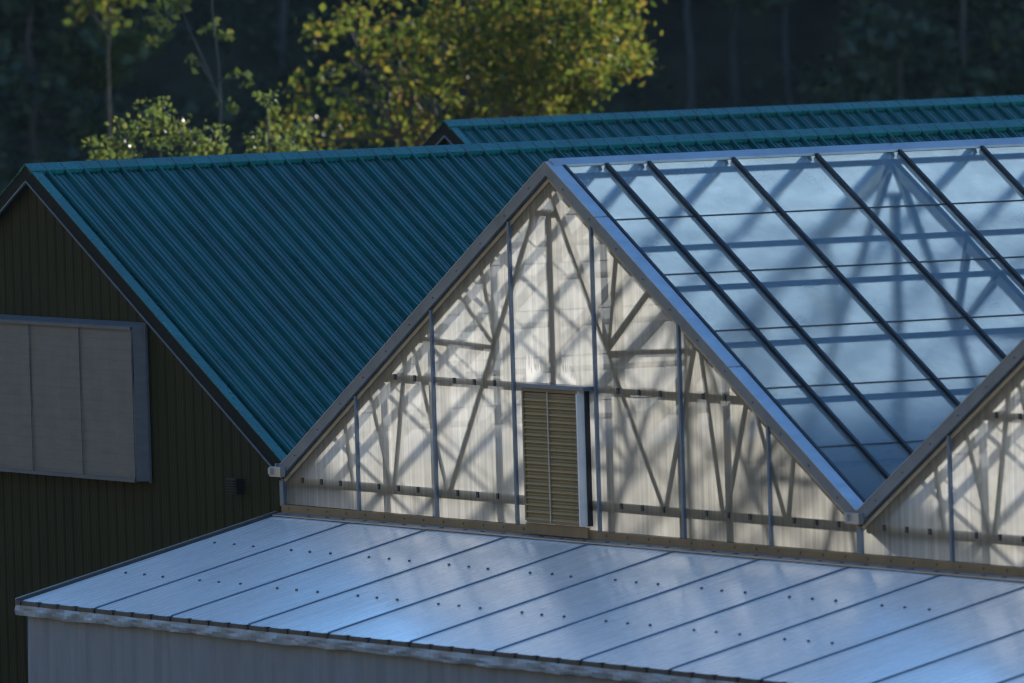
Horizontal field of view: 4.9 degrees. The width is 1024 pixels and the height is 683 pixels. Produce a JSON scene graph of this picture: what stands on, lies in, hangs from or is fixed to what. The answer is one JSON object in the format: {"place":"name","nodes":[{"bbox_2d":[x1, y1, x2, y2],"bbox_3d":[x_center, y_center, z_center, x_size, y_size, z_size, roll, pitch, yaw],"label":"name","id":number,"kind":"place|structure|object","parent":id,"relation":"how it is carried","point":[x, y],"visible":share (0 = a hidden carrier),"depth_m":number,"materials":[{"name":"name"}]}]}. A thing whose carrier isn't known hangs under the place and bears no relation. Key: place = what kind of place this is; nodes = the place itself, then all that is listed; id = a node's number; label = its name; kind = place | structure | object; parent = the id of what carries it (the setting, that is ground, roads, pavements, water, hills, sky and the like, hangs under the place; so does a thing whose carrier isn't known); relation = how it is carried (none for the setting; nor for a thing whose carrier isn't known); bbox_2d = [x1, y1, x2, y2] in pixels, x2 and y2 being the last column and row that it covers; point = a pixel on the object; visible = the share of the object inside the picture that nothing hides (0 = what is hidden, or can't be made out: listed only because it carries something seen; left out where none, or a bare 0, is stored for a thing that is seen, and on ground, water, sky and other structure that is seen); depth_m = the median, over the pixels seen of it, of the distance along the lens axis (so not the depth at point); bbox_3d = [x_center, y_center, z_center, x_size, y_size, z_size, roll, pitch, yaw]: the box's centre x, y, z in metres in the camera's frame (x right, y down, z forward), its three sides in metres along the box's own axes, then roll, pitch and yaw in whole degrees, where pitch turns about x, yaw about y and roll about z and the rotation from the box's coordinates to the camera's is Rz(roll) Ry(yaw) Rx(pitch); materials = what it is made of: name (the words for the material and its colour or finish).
{"place":"outdoors","nodes":[
{"label":"outdoors","id":0,"kind":"place"},
{"bbox_2d":[0,0,1023,176],"bbox_3d":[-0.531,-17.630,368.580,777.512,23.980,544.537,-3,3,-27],"label":"hill","id":1,"kind":"structure","parent":0,"point":[760,35],"depth_m":271.62,"materials":[{"name":"green plant"}]},
{"bbox_2d":[0,0,132,190],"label":"pine tree","id":2,"kind":"object","parent":1,"relation":"on","point":[24,21],"visible":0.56,"depth_m":261.47,"materials":[{"name":"green plant"}]},
{"bbox_2d":[8,0,173,134],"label":"woodland tree","id":3,"kind":"object","parent":1,"relation":"on","point":[130,41],"visible":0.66,"depth_m":265.03,"materials":[{"name":"green plant"}]},
{"bbox_2d":[278,0,287,69],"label":"woodland tree","id":4,"kind":"object","parent":1,"relation":"on","point":[282,38],"visible":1,"depth_m":269.87,"materials":[{"name":"grey plant"}]},
{"bbox_2d":[378,0,460,107],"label":"woodland tree","id":5,"kind":"object","parent":1,"relation":"on","point":[411,4],"visible":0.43,"depth_m":269.12,"materials":[{"name":"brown plant"}]},
{"bbox_2d":[0,0,1002,193],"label":"undergrowth","id":6,"kind":"object","parent":1,"relation":"on","point":[302,13],"visible":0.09,"depth_m":269.02,"materials":[{"name":"green plant"}]},
{"bbox_2d":[628,0,642,80],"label":"woodland tree","id":7,"kind":"object","parent":1,"relation":"on","point":[637,38],"visible":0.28,"depth_m":271.91,"materials":[{"name":"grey plant"}]},
{"bbox_2d":[684,0,695,108],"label":"woodland tree","id":8,"kind":"object","parent":1,"relation":"on","point":[691,96],"visible":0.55,"depth_m":268.94,"materials":[{"name":"grey plant"}]},
{"bbox_2d":[582,0,816,23],"bbox_3d":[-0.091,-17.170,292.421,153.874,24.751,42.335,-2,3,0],"label":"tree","id":9,"kind":"object","parent":1,"relation":"on","point":[681,8],"visible":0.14,"depth_m":274.31,"materials":[{"name":"green plant"}]},
{"bbox_2d":[708,0,794,104],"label":"woodland tree","id":10,"kind":"object","parent":1,"relation":"on","point":[751,6],"visible":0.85,"depth_m":267.95,"materials":[{"name":"grey plant"}]},
{"bbox_2d":[794,0,1007,104],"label":"woodland tree","id":11,"kind":"object","parent":1,"relation":"on","point":[871,31],"visible":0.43,"depth_m":265.50,"materials":[{"name":"green plant"}]},
{"bbox_2d":[883,0,1023,99],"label":"pine tree","id":12,"kind":"object","parent":1,"relation":"on","point":[1014,85],"visible":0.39,"depth_m":267.15,"materials":[{"name":"green plant"}]},
{"bbox_2d":[911,0,1023,72],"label":"pine tree","id":13,"kind":"object","parent":1,"relation":"on","point":[971,25],"visible":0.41,"depth_m":271.49,"materials":[{"name":"green plant"}]},
{"bbox_2d":[422,95,1023,145],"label":"steel barn","id":14,"kind":"structure","parent":0,"point":[677,122],"depth_m":152.41,"materials":[{"name":"teal paint"}]},
{"bbox_3d":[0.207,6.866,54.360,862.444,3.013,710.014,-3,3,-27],"label":"ground","id":15,"kind":"structure","parent":0,"visible":0},
{"bbox_2d":[63,0,147,157],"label":"yellowing tree","id":16,"kind":"object","parent":15,"relation":"on","point":[89,6],"visible":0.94,"depth_m":212.04,"materials":[{"name":"green plant"}]},
{"bbox_2d":[81,96,231,160],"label":"leafy shrub","id":17,"kind":"object","parent":15,"relation":"on","point":[195,150],"visible":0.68,"depth_m":165.92,"materials":[{"name":"green plant"}]},
{"bbox_2d":[136,0,254,150],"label":"young tree","id":18,"kind":"object","parent":15,"relation":"on","point":[212,25],"visible":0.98,"depth_m":178.03,"materials":[{"name":"green plant"}]},
{"bbox_2d":[243,89,312,153],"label":"leafy shrub","id":19,"kind":"object","parent":15,"relation":"on","point":[285,141],"visible":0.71,"depth_m":169.97,"materials":[{"name":"green plant"}]},
{"bbox_2d":[258,0,666,151],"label":"maple tree","id":20,"kind":"object","parent":15,"relation":"on","point":[536,62],"visible":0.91,"depth_m":186.96,"materials":[{"name":"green plant"}]},
{"bbox_2d":[0,119,1023,682],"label":"steel barn","id":21,"kind":"structure","parent":15,"relation":"on","point":[190,347],"depth_m":133.40,"materials":[{"name":"teal paint"}]},
{"bbox_2d":[15,511,1023,682],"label":"lean to","id":22,"kind":"object","parent":15,"relation":"on","point":[277,597],"visible":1,"depth_m":119.91,"materials":[{"name":"white plastic"}]},
{"bbox_2d":[268,137,1023,576],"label":"greenhouse","id":23,"kind":"object","parent":15,"relation":"on","point":[802,351],"visible":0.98,"depth_m":121.90,"materials":[{"name":"clear glass"}]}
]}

